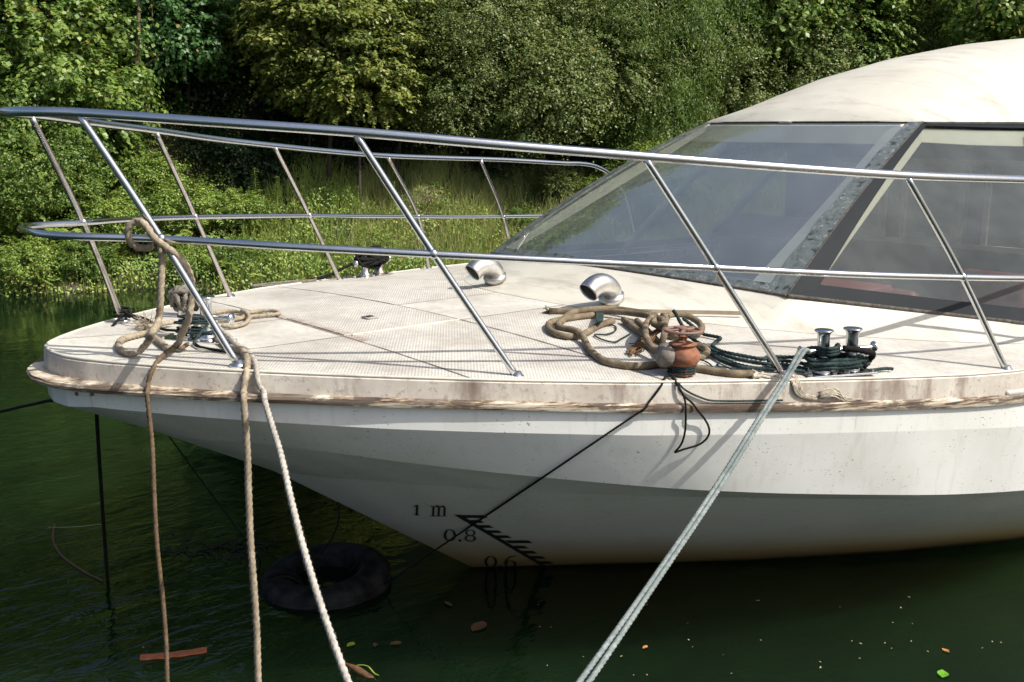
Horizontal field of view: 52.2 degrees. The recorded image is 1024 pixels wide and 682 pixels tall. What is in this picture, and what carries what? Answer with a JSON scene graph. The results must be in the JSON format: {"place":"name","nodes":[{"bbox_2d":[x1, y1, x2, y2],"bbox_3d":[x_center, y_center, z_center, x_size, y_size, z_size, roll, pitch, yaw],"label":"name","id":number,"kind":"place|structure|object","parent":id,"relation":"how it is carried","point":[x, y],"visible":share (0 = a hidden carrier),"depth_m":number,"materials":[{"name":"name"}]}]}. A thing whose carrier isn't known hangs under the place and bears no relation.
{"place":"outdoors","nodes":[
{"label":"outdoors","id":0,"kind":"place"},
{"bbox_2d":[0,0,857,293],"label":"bank ground","id":1,"kind":"structure","parent":0,"point":[194,230],"depth_m":22.95,"materials":[{"name":"plant"}]},
{"bbox_2d":[0,221,23,244],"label":"fern","id":2,"kind":"object","parent":1,"relation":"on","point":[6,234],"visible":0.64,"depth_m":20.32,"materials":[{"name":"green plant"}]},
{"bbox_2d":[0,234,71,290],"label":"shrub","id":3,"kind":"object","parent":1,"relation":"on","point":[8,260],"visible":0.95,"depth_m":19.46,"materials":[{"name":"green plant"}]},
{"bbox_2d":[0,175,71,260],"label":"shrub","id":4,"kind":"object","parent":1,"relation":"on","point":[30,215],"visible":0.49,"depth_m":20.28,"materials":[{"name":"green plant"}]},
{"bbox_2d":[0,59,88,225],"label":"broadleaf tree","id":5,"kind":"object","parent":1,"relation":"on","point":[10,93],"visible":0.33,"depth_m":20.42,"materials":[{"name":"green plant"}]},
{"bbox_2d":[0,90,123,227],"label":"tall shrub","id":6,"kind":"object","parent":1,"relation":"on","point":[75,154],"visible":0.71,"depth_m":20.04,"materials":[{"name":"green plant"}]},
{"bbox_2d":[15,156,115,228],"bbox_3d":[-9.013,-2.753,21.199,1.940,2.137,2.156,-10,15,-39],"label":"shrub","id":7,"kind":"object","parent":1,"relation":"on","point":[93,187],"visible":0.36,"depth_m":20.79,"materials":[{"name":"green plant"}]},
{"bbox_2d":[47,281,87,291],"bbox_3d":[-8.591,-1.020,20.088,0.922,0.290,0.498,2,12,12],"label":"rock","id":8,"kind":"object","parent":1,"relation":"on","point":[74,285],"visible":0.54,"depth_m":19.95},
{"bbox_2d":[45,218,101,241],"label":"fern","id":9,"kind":"object","parent":1,"relation":"on","point":[62,229],"visible":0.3,"depth_m":20.33,"materials":[{"name":"green plant"}]},
{"bbox_2d":[39,232,122,282],"bbox_3d":[-8.332,-1.527,20.244,1.430,1.139,1.530,7,13,30],"label":"shrub","id":10,"kind":"object","parent":1,"relation":"on","point":[78,265],"visible":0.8,"depth_m":19.95,"materials":[{"name":"green plant"}]},
{"bbox_2d":[0,0,166,109],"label":"broadleaf tree","id":11,"kind":"object","parent":1,"relation":"on","point":[75,23],"visible":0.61,"depth_m":21.31,"materials":[{"name":"green plant"}]},
{"bbox_2d":[0,38,182,185],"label":"shrub","id":12,"kind":"object","parent":1,"relation":"on","point":[116,90],"visible":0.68,"depth_m":20.91,"materials":[{"name":"green plant"}]},
{"bbox_2d":[60,189,152,271],"bbox_3d":[-8.032,-2.035,21.043,1.914,2.070,1.730,3,12,15],"label":"shrub","id":13,"kind":"object","parent":1,"relation":"on","point":[109,207],"visible":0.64,"depth_m":20.61,"materials":[{"name":"green plant"}]},
{"bbox_2d":[100,241,128,261],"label":"fern","id":14,"kind":"object","parent":1,"relation":"on","point":[117,243],"visible":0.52,"depth_m":20.74,"materials":[{"name":"green plant"}]},
{"bbox_2d":[131,0,158,198],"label":"slender tree","id":15,"kind":"object","parent":1,"relation":"on","point":[137,31],"visible":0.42,"depth_m":21.87,"materials":[{"name":"brown plant"}]},
{"bbox_2d":[98,146,199,196],"bbox_3d":[-7.716,-2.913,22.060,1.730,2.385,1.914,7,13,30],"label":"shrub","id":16,"kind":"object","parent":1,"relation":"on","point":[149,176],"visible":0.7,"depth_m":21.61,"materials":[{"name":"green plant"}]},
{"bbox_2d":[90,22,211,123],"bbox_3d":[-8.284,-6.022,23.940,3.332,2.941,3.073,-10,15,-39],"label":"broadleaf tree","id":17,"kind":"object","parent":1,"relation":"on","point":[171,89],"visible":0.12,"depth_m":23.58,"materials":[{"name":"green plant"}]},
{"bbox_2d":[144,224,192,247],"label":"fern","id":18,"kind":"object","parent":1,"relation":"on","point":[180,233],"visible":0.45,"depth_m":21.15,"materials":[{"name":"green plant"}]},
{"bbox_2d":[104,0,253,113],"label":"broadleaf tree","id":19,"kind":"object","parent":1,"relation":"on","point":[180,52],"visible":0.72,"depth_m":22.41,"materials":[{"name":"green plant"}]},
{"bbox_2d":[139,174,229,234],"bbox_3d":[-6.839,-2.625,21.622,2.042,1.639,1.846,-6,13,-28],"label":"shrub","id":20,"kind":"object","parent":1,"relation":"on","point":[167,192],"visible":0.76,"depth_m":21.22,"materials":[{"name":"green plant"}]},
{"bbox_2d":[157,244,219,281],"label":"shrub","id":21,"kind":"object","parent":1,"relation":"on","point":[192,249],"visible":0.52,"depth_m":20.42,"materials":[{"name":"green plant"}]},
{"bbox_2d":[171,207,231,231],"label":"fern","id":22,"kind":"object","parent":1,"relation":"on","point":[206,225],"visible":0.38,"depth_m":21.36,"materials":[{"name":"green plant"}]},
{"bbox_2d":[156,70,255,118],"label":"dark tree","id":23,"kind":"object","parent":1,"relation":"on","point":[209,99],"visible":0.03,"depth_m":23.96,"materials":[{"name":"green plant"}]},
{"bbox_2d":[0,261,420,295],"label":"water edge grass","id":24,"kind":"structure","parent":1,"relation":"on","point":[156,282],"depth_m":20.16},
{"bbox_2d":[164,96,282,181],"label":"dark tree","id":25,"kind":"object","parent":1,"relation":"on","point":[213,131],"visible":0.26,"depth_m":23.26,"materials":[{"name":"green plant"}]},
{"bbox_2d":[203,186,281,234],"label":"shrub","id":26,"kind":"object","parent":1,"relation":"on","point":[239,205],"visible":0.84,"depth_m":21.58,"materials":[{"name":"green plant"}]},
{"bbox_2d":[178,112,312,195],"bbox_3d":[-5.856,-4.053,23.689,3.028,2.298,2.764,7,13,30],"label":"shrub","id":27,"kind":"object","parent":1,"relation":"on","point":[239,159],"visible":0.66,"depth_m":22.87,"materials":[{"name":"green plant"}]},
{"bbox_2d":[212,233,279,281],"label":"shrub","id":28,"kind":"object","parent":1,"relation":"on","point":[227,255],"visible":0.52,"depth_m":20.37,"materials":[{"name":"green plant"}]},
{"bbox_2d":[217,90,306,140],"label":"dark tree","id":29,"kind":"object","parent":1,"relation":"on","point":[282,115],"visible":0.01,"depth_m":24.45,"materials":[{"name":"green plant"}]},
{"bbox_2d":[248,36,354,170],"bbox_3d":[-4.554,-4.924,23.323,2.261,3.729,2.421,2,12,8],"label":"tiered tree","id":30,"kind":"object","parent":1,"relation":"on","point":[273,93],"visible":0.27,"depth_m":22.81,"materials":[{"name":"green plant"}]},
{"bbox_2d":[274,250,334,278],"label":"shrub","id":31,"kind":"object","parent":1,"relation":"on","point":[302,256],"visible":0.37,"depth_m":20.79,"materials":[{"name":"green plant"}]},
{"bbox_2d":[218,0,416,190],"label":"tiered tree","id":32,"kind":"object","parent":1,"relation":"on","point":[264,37],"visible":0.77,"depth_m":21.60,"materials":[{"name":"green plant"}]},
{"bbox_2d":[243,13,442,203],"bbox_3d":[-3.385,-4.335,22.471,3.950,5.329,3.388,-10,15,-39],"label":"tiered tree","id":33,"kind":"object","parent":1,"relation":"on","point":[349,98],"visible":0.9,"depth_m":21.65,"materials":[{"name":"green plant"}]},
{"bbox_2d":[347,225,398,247],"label":"shrub","id":34,"kind":"object","parent":1,"relation":"on","point":[376,235],"visible":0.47,"depth_m":21.48,"materials":[{"name":"green plant"}]},
{"bbox_2d":[312,0,469,186],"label":"tiered tree","id":35,"kind":"object","parent":1,"relation":"on","point":[389,6],"visible":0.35,"depth_m":22.08,"materials":[{"name":"green plant"}]},
{"bbox_2d":[412,186,443,227],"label":"shrub","id":36,"kind":"object","parent":1,"relation":"on","point":[422,197],"visible":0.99,"depth_m":22.52,"materials":[{"name":"green plant"}]},
{"bbox_2d":[0,75,857,296],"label":"undergrowth","id":37,"kind":"object","parent":1,"relation":"on","point":[154,259],"visible":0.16,"depth_m":22.05,"materials":[{"name":"green plant"}]},
{"bbox_2d":[0,0,890,183],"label":"dark undergrowth","id":38,"kind":"object","parent":1,"relation":"on","point":[238,92],"visible":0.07,"depth_m":24.14,"materials":[{"name":"green plant"}]},
{"bbox_2d":[368,21,525,182],"bbox_3d":[-1.279,-4.989,23.565,3.662,4.593,3.537,-10,15,-39],"label":"fine leaved tree","id":39,"kind":"object","parent":1,"relation":"on","point":[444,119],"visible":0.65,"depth_m":22.43,"materials":[{"name":"green plant"}]},
{"bbox_2d":[372,0,585,174],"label":"fine leaved tree","id":40,"kind":"object","parent":1,"relation":"on","point":[484,28],"visible":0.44,"depth_m":22.30,"materials":[{"name":"green plant"}]},
{"bbox_2d":[417,88,552,185],"bbox_3d":[-0.544,-4.987,25.973,4.380,3.642,4.798,6,13,27],"label":"dark tree","id":41,"kind":"object","parent":1,"relation":"on","point":[500,168],"visible":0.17,"depth_m":24.47,"materials":[{"name":"green plant"}]},
{"bbox_2d":[221,134,786,287],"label":"tall grass","id":42,"kind":"structure","parent":1,"relation":"on","point":[322,170],"depth_m":22.94,"materials":[{"name":"plant"}]},
{"bbox_2d":[492,200,536,233],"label":"shrub","id":43,"kind":"object","parent":1,"relation":"on","point":[516,209],"visible":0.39,"depth_m":23.28,"materials":[{"name":"green plant"}]},
{"bbox_2d":[457,1,630,210],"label":"fine leaved tree","id":44,"kind":"object","parent":1,"relation":"on","point":[557,119],"visible":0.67,"depth_m":22.58,"materials":[{"name":"green plant"}]},
{"bbox_2d":[522,165,587,206],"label":"shrub","id":45,"kind":"object","parent":1,"relation":"on","point":[553,181],"visible":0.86,"depth_m":23.83,"materials":[{"name":"green plant"}]},
{"bbox_2d":[342,141,782,270],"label":"dry grass","id":46,"kind":"structure","parent":1,"relation":"on","point":[520,192],"depth_m":23.34,"materials":[{"name":"plant"}]},
{"bbox_2d":[464,0,673,73],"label":"fine leaved tree","id":47,"kind":"object","parent":1,"relation":"on","point":[558,2],"visible":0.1,"depth_m":23.44,"materials":[{"name":"green plant"}]},
{"bbox_2d":[524,115,649,181],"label":"dark tree","id":48,"kind":"object","parent":1,"relation":"on","point":[556,157],"visible":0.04,"depth_m":24.90,"materials":[{"name":"green plant"}]},
{"bbox_2d":[508,0,684,167],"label":"fine leaved tree","id":49,"kind":"object","parent":1,"relation":"on","point":[642,52],"visible":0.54,"depth_m":23.18,"materials":[{"name":"green plant"}]},
{"bbox_2d":[573,174,622,206],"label":"shrub","id":50,"kind":"object","parent":1,"relation":"on","point":[588,182],"visible":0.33,"depth_m":23.80,"materials":[{"name":"green plant"}]},
{"bbox_2d":[599,138,657,204],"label":"shrub","id":51,"kind":"object","parent":1,"relation":"on","point":[620,164],"visible":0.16,"depth_m":24.01,"materials":[{"name":"green plant"}]},
{"bbox_2d":[529,0,764,136],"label":"willow tree","id":52,"kind":"object","parent":1,"relation":"on","point":[699,18],"visible":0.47,"depth_m":23.50,"materials":[{"name":"green plant"}]},
{"bbox_2d":[577,122,733,219],"bbox_3d":[3.147,-3.712,24.070,3.576,2.692,3.216,-10,15,-39],"label":"tall shrub","id":53,"kind":"object","parent":1,"relation":"on","point":[656,197],"visible":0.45,"depth_m":23.47,"materials":[{"name":"green plant"}]},
{"bbox_2d":[578,16,733,193],"bbox_3d":[3.324,-5.126,24.642,3.695,4.765,3.516,0,12,0],"label":"willow tree","id":54,"kind":"object","parent":1,"relation":"on","point":[617,135],"visible":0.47,"depth_m":23.73,"materials":[{"name":"green plant"}]},
{"bbox_2d":[631,0,787,153],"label":"willow tree","id":55,"kind":"object","parent":1,"relation":"on","point":[739,6],"visible":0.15,"depth_m":24.49,"materials":[{"name":"green plant"}]},
{"bbox_2d":[656,10,806,170],"bbox_3d":[5.194,-5.795,25.855,4.545,5.321,4.354,4,12,19],"label":"fine leaved tree","id":56,"kind":"object","parent":1,"relation":"on","point":[755,97],"visible":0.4,"depth_m":24.47,"materials":[{"name":"green plant"}]},
{"bbox_2d":[716,0,861,143],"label":"broadleaf tree","id":57,"kind":"object","parent":1,"relation":"on","point":[795,22],"visible":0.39,"depth_m":24.73,"materials":[{"name":"green plant"}]},
{"bbox_2d":[719,6,877,155],"bbox_3d":[7.006,-6.471,26.338,4.288,5.051,4.475,-2,12,-8],"label":"fine leaved tree","id":58,"kind":"object","parent":1,"relation":"on","point":[829,66],"visible":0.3,"depth_m":25.07,"materials":[{"name":"green plant"}]},
{"bbox_2d":[763,0,933,88],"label":"broadleaf tree","id":59,"kind":"object","parent":1,"relation":"on","point":[888,26],"visible":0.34,"depth_m":25.45,"materials":[{"name":"green plant"}]},
{"bbox_2d":[842,0,995,64],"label":"fine leaved tree","id":60,"kind":"object","parent":1,"relation":"on","point":[924,43],"visible":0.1,"depth_m":26.36,"materials":[{"name":"green plant"}]},
{"bbox_2d":[909,0,1023,53],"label":"broadleaf tree","id":61,"kind":"object","parent":1,"relation":"on","point":[1006,17],"visible":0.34,"depth_m":24.94,"materials":[{"name":"green plant"}]},
{"bbox_2d":[0,288,1023,681],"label":"river water","id":62,"kind":"structure","parent":0,"point":[836,618],"depth_m":6.98,"materials":[{"name":"liquid"}]},
{"bbox_2d":[52,523,102,581],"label":"sunken twig","id":63,"kind":"object","parent":62,"relation":"on","point":[71,563],"visible":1,"depth_m":7.55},
{"bbox_2d":[140,647,206,659],"bbox_3d":[-2.013,1.863,6.219,0.379,0.010,0.071,-3,12,-14],"label":"wood piece","id":64,"kind":"object","parent":62,"relation":"on","point":[181,653],"visible":0.93,"depth_m":6.21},
{"bbox_2d":[159,527,281,570],"bbox_3d":[-2.163,1.549,7.752,0.963,0.072,0.758,-1,12,-5],"label":"water weed","id":65,"kind":"object","parent":62,"relation":"on","point":[213,548],"visible":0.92,"depth_m":7.79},
{"bbox_2d":[259,542,391,610],"bbox_3d":[-1.286,1.665,7.229,0.906,0.294,0.901,-10,15,-39],"label":"tyre fender","id":66,"kind":"object","parent":62,"relation":"on","point":[368,579],"visible":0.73,"depth_m":7.05,"materials":[{"name":"rubber"}]},
{"bbox_2d":[264,571,303,585],"bbox_3d":[-1.552,1.702,7.089,0.286,0.256,0.166,-3,12,-15],"label":"tyre lashing","id":67,"kind":"object","parent":66,"relation":"attached to","point":[300,581],"visible":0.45,"depth_m":7.10,"materials":[{"name":"black fabric"}]},
{"bbox_2d":[345,662,373,677],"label":"leaf","id":68,"kind":"object","parent":62,"relation":"on","point":[358,670],"visible":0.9,"depth_m":6.00,"materials":[{"name":"plant"}]},
{"bbox_2d":[0,38,1023,566],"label":"motor boat","id":69,"kind":"object","parent":62,"relation":"on","point":[440,402],"visible":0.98,"depth_m":6.10,"materials":[{"name":"paint"}]},
{"bbox_2d":[0,399,53,412],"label":"mooring rope","id":70,"kind":"object","parent":69,"relation":"attached to","point":[26,405],"visible":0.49,"depth_m":6.46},
{"bbox_2d":[95,414,108,581],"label":"mooring rope","id":71,"kind":"object","parent":69,"relation":"hanging from","point":[97,431],"visible":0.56,"depth_m":6.94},
{"bbox_2d":[113,306,149,322],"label":"black rope","id":72,"kind":"object","parent":69,"relation":"on","point":[127,311],"visible":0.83,"depth_m":6.31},
{"bbox_2d":[111,313,175,331],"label":"black rope","id":73,"kind":"object","parent":69,"relation":"on","point":[142,317],"visible":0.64,"depth_m":6.24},
{"bbox_2d":[131,308,174,330],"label":"frayed rope","id":74,"kind":"object","parent":69,"relation":"on","point":[145,325],"visible":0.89,"depth_m":6.11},
{"bbox_2d":[114,218,195,356],"bbox_3d":[-1.859,-0.286,5.338,0.334,0.753,1.095,-8,14,-34],"label":"thick rope","id":75,"kind":"object","parent":69,"relation":"on","point":[150,334],"visible":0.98,"depth_m":5.11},
{"bbox_2d":[145,342,188,681],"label":"side rope","id":76,"kind":"object","parent":69,"relation":"attached to","point":[165,353],"visible":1,"depth_m":5.17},
{"bbox_2d":[167,283,198,312],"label":"bow bollard rope","id":77,"kind":"object","parent":69,"relation":"attached to","point":[175,302],"visible":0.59,"depth_m":5.77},
{"bbox_2d":[173,315,223,350],"bbox_3d":[-1.678,-0.056,5.726,0.194,0.144,0.525,-10,15,-39],"label":"bow bollard lashing","id":78,"kind":"object","parent":69,"relation":"on","point":[198,331],"visible":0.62,"depth_m":5.78,"materials":[{"name":"teal fabric"}]},
{"bbox_2d":[168,436,261,561],"bbox_3d":[-1.850,1.244,7.192,0.518,1.441,0.828,4,12,19],"label":"thin line","id":79,"kind":"object","parent":69,"relation":"hanging from","point":[210,493],"visible":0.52,"depth_m":6.75,"materials":[{"name":"black fabric"}]},
{"bbox_2d":[212,309,244,322],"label":"deck rope","id":80,"kind":"object","parent":69,"relation":"on","point":[229,311],"visible":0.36,"depth_m":6.72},
{"bbox_2d":[202,325,261,681],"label":"side rope","id":81,"kind":"object","parent":69,"relation":"attached to","point":[243,352],"visible":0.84,"depth_m":5.15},
{"bbox_2d":[221,308,280,328],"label":"deck rope","id":82,"kind":"object","parent":69,"relation":"on","point":[248,316],"visible":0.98,"depth_m":6.60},
{"bbox_2d":[250,278,316,288],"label":"deck rope","id":83,"kind":"object","parent":69,"relation":"on","point":[254,286],"visible":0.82,"depth_m":8.71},
{"bbox_2d":[219,326,351,681],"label":"side rope","id":84,"kind":"object","parent":69,"relation":"attached to","point":[336,651],"visible":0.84,"depth_m":4.44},
{"bbox_2d":[303,245,388,279],"bbox_3d":[-1.510,-0.664,9.151,1.027,0.313,0.239,-8,14,-33],"label":"bollard rope","id":85,"kind":"object","parent":69,"relation":"attached to","point":[373,261],"visible":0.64,"depth_m":9.18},
{"bbox_2d":[384,373,678,584],"bbox_3d":[-0.166,0.952,6.046,2.232,1.817,0.511,9,15,38],"label":"mooring rope","id":86,"kind":"object","parent":69,"relation":"attached to","point":[575,455],"visible":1,"depth_m":5.37,"materials":[{"name":"black fabric"}]},
{"bbox_2d":[545,312,615,339],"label":"heavy rope","id":87,"kind":"object","parent":69,"relation":"on","point":[550,329],"visible":0.86,"depth_m":6.33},
{"bbox_2d":[594,312,630,342],"bbox_3d":[0.631,-0.133,6.535,0.224,0.077,1.079,1,12,5],"label":"lashing","id":88,"kind":"object","parent":69,"relation":"attached to","point":[599,317],"visible":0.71,"depth_m":6.28,"materials":[{"name":"teal fabric"}]},
{"bbox_2d":[542,305,705,339],"bbox_3d":[0.730,-0.169,6.607,1.128,0.154,0.421,10,15,41],"label":"heavy rope","id":89,"kind":"object","parent":69,"relation":"on","point":[698,322],"visible":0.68,"depth_m":6.61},
{"bbox_2d":[626,329,660,355],"bbox_3d":[0.727,-0.006,5.907,0.167,0.097,0.435,7,13,30],"label":"frayed tail","id":90,"kind":"object","parent":69,"relation":"on","point":[638,345],"visible":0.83,"depth_m":5.86},
{"bbox_2d":[642,312,657,353],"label":"heavy rope","id":91,"kind":"object","parent":69,"relation":"on","point":[651,345],"visible":0.79,"depth_m":5.82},
{"bbox_2d":[634,313,668,344],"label":"heavy rope","id":92,"kind":"object","parent":69,"relation":"on","point":[661,321],"visible":0.73,"depth_m":5.96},
{"bbox_2d":[555,306,753,377],"bbox_3d":[0.676,-0.008,6.069,0.736,0.153,1.587,-4,12,-17],"label":"heavy rope","id":93,"kind":"object","parent":69,"relation":"on","point":[589,348],"visible":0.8,"depth_m":5.51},
{"bbox_2d":[621,317,710,358],"bbox_3d":[0.914,-0.016,6.121,0.351,0.094,0.969,-2,12,-7],"label":"heavy rope","id":94,"kind":"object","parent":69,"relation":"on","point":[704,348],"visible":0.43,"depth_m":5.98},
{"bbox_2d":[655,325,702,376],"bbox_3d":[0.865,0.050,5.408,0.240,0.249,0.204,0,12,-1],"label":"rusty valve","id":95,"kind":"object","parent":69,"relation":"on","point":[682,352],"visible":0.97,"depth_m":5.35,"materials":[{"name":"metal"}]},
{"bbox_2d":[668,365,696,374],"bbox_3d":[0.883,0.144,5.428,0.149,0.055,0.149,-10,15,-39],"label":"valve cord","id":96,"kind":"object","parent":95,"relation":"attached to","point":[681,371],"visible":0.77,"depth_m":5.36,"materials":[{"name":"teal fabric"}]},
{"bbox_2d":[667,370,709,452],"bbox_3d":[0.884,0.373,5.347,0.243,0.413,0.131,6,13,25],"label":"valve cord","id":97,"kind":"object","parent":95,"relation":"hanging from","point":[685,398],"visible":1,"depth_m":5.32,"materials":[{"name":"black fabric"}]},
{"bbox_2d":[643,309,740,314],"bbox_3d":[1.039,-0.194,6.810,0.929,0.036,0.064,1,12,4],"label":"plastic strip","id":98,"kind":"object","parent":69,"relation":"on","point":[714,312],"visible":0.53,"depth_m":6.79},
{"bbox_2d":[576,348,810,681],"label":"quay rope","id":99,"kind":"object","parent":69,"relation":"attached to","point":[606,644],"visible":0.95,"depth_m":4.44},
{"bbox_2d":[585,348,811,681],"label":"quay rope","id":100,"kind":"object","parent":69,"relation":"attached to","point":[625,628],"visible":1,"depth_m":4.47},
{"bbox_2d":[674,377,782,401],"bbox_3d":[1.122,0.253,5.364,0.600,0.157,0.089,-2,12,-7],"label":"valve cord","id":101,"kind":"object","parent":69,"relation":"attached to","point":[689,392],"visible":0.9,"depth_m":5.35,"materials":[{"name":"teal fabric"}]},
{"bbox_2d":[672,309,807,370],"bbox_3d":[1.194,0.000,5.859,0.301,0.231,0.901,-10,15,-39],"label":"green rope","id":102,"kind":"object","parent":69,"relation":"on","point":[677,316],"visible":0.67,"depth_m":5.71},
{"bbox_2d":[682,317,805,360],"bbox_3d":[1.265,-0.006,5.916,0.280,0.150,0.830,-7,14,-32],"label":"green rope","id":103,"kind":"object","parent":69,"relation":"on","point":[714,342],"visible":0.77,"depth_m":5.78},
{"bbox_2d":[703,343,804,365],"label":"green rope","id":104,"kind":"object","parent":69,"relation":"on","point":[768,362],"visible":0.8,"depth_m":5.70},
{"bbox_2d":[710,351,804,373],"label":"green rope","id":105,"kind":"object","parent":69,"relation":"on","point":[732,364],"visible":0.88,"depth_m":5.59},
{"bbox_2d":[752,369,862,401],"bbox_3d":[1.563,0.236,5.535,0.658,0.192,0.111,-3,12,-13],"label":"frayed tail","id":106,"kind":"object","parent":69,"relation":"on","point":[822,394],"visible":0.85,"depth_m":5.50},
{"bbox_2d":[806,342,840,350],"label":"bollard rope","id":107,"kind":"object","parent":69,"relation":"attached to","point":[837,346],"visible":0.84,"depth_m":5.56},
{"bbox_2d":[803,352,870,370],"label":"bollard rope","id":108,"kind":"object","parent":69,"relation":"on","point":[839,362],"visible":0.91,"depth_m":5.58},
{"bbox_2d":[842,345,875,368],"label":"bollard rope","id":109,"kind":"object","parent":69,"relation":"on","point":[871,353],"visible":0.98,"depth_m":5.59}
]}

